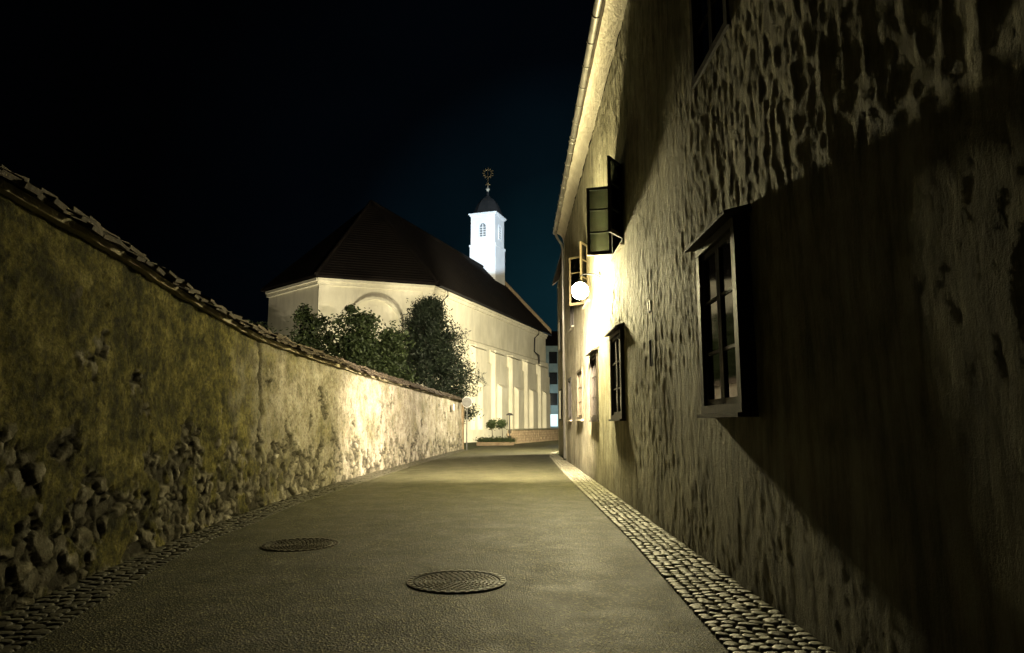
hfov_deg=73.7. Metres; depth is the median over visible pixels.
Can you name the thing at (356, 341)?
deciduous tree
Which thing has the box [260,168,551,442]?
church
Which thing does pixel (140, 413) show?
garden wall
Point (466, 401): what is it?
round road sign
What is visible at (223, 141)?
sky
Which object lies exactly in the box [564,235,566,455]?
gable walls
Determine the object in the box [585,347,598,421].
window
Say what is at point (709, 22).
window
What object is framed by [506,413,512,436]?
garden lamp post
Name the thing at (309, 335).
deciduous tree
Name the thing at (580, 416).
window
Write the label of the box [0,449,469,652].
cobblestone gutter
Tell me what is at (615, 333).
window
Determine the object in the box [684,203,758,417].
window
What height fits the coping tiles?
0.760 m
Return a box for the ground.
[2,442,565,613]
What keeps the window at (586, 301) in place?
attached to the street wall at (856, 486)
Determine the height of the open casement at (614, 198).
1.310 m
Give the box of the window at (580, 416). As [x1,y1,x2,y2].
[576,367,583,420]
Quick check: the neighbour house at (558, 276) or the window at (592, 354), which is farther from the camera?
the neighbour house at (558, 276)
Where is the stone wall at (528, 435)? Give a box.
[506,428,558,443]
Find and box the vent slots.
[647,300,652,365]
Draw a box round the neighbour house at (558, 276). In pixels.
[552,254,565,455]
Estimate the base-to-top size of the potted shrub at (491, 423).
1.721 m
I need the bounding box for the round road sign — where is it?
[462,396,471,449]
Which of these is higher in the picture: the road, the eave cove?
the eave cove
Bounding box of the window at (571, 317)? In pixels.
[569,306,573,330]
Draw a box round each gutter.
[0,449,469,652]
[549,451,836,652]
[553,0,601,458]
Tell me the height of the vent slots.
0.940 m
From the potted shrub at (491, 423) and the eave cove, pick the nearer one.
the eave cove
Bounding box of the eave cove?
[557,0,627,242]
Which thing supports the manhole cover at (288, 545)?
on the road
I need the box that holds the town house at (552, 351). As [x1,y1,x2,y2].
[545,331,557,427]
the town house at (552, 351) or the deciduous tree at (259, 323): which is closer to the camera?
the deciduous tree at (259, 323)
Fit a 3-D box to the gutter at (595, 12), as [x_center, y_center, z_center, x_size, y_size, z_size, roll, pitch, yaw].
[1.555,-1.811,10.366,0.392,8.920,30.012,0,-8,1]
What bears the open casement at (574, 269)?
attached to the window at (586, 301)
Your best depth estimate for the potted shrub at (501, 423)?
42.58 m
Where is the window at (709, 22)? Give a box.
[689,0,729,88]
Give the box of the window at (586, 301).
[582,266,589,308]
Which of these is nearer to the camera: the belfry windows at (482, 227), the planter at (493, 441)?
the planter at (493, 441)
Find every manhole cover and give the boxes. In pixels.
[261,537,339,551]
[406,570,505,593]
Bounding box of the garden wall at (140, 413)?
[0,193,462,615]
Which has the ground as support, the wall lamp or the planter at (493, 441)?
the planter at (493, 441)
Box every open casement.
[569,256,583,305]
[580,241,587,296]
[586,186,611,255]
[607,155,621,237]
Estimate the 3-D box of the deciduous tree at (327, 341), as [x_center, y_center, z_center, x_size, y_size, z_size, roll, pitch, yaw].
[-10.155,3.406,37.885,4.295,6.793,4.793,5,-9,-31]
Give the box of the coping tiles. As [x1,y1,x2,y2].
[0,164,462,401]
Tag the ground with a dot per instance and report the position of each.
(471, 445)
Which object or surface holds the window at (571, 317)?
attached to the street wall at (856, 486)
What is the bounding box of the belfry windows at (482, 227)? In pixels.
[478,222,501,240]
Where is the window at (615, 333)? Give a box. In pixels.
[604,322,625,420]
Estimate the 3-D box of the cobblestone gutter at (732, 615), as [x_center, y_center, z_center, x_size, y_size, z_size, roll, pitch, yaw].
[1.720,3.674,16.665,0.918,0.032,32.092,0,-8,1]
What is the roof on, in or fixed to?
on the gable walls at (565, 376)
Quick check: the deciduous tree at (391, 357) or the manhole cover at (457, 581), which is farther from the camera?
the deciduous tree at (391, 357)
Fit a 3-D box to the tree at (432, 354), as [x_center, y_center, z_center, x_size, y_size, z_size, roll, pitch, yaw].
[-4.695,2.487,39.665,6.361,9.107,6.714,0,-8,0]
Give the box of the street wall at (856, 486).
[564,0,1023,652]
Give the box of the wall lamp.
[572,271,600,298]
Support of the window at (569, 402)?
attached to the street wall at (856, 486)
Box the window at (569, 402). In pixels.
[567,377,571,420]
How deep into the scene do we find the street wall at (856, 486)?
3.89 m
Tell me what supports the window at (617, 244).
attached to the street wall at (856, 486)
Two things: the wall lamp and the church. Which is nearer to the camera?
the wall lamp
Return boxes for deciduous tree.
[248,319,282,332]
[286,303,342,351]
[316,330,342,357]
[322,303,392,369]
[357,321,429,382]
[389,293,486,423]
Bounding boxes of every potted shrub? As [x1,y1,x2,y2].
[485,419,497,437]
[496,418,507,436]
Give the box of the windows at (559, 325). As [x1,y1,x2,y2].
[558,314,565,420]
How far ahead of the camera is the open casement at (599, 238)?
12.80 m
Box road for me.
[12,440,727,652]
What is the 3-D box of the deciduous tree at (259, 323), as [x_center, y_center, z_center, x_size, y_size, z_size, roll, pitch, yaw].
[-14.590,3.184,38.498,4.612,7.405,3.867,-3,-9,22]
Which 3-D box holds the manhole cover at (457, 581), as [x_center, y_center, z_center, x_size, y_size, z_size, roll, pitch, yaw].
[-0.446,2.067,5.505,0.808,0.047,0.808,0,-8,0]
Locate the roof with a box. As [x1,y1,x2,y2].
[568,0,627,222]
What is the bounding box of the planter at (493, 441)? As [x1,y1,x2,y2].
[473,434,517,445]
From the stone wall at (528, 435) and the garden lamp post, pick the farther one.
the stone wall at (528, 435)
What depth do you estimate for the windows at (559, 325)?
28.50 m
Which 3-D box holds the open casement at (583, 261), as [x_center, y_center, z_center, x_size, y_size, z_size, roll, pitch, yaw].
[1.774,-1.410,16.805,0.040,1.310,0.420,-4,-9,29]
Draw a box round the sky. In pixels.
[0,0,593,330]
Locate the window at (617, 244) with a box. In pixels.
[610,160,623,261]

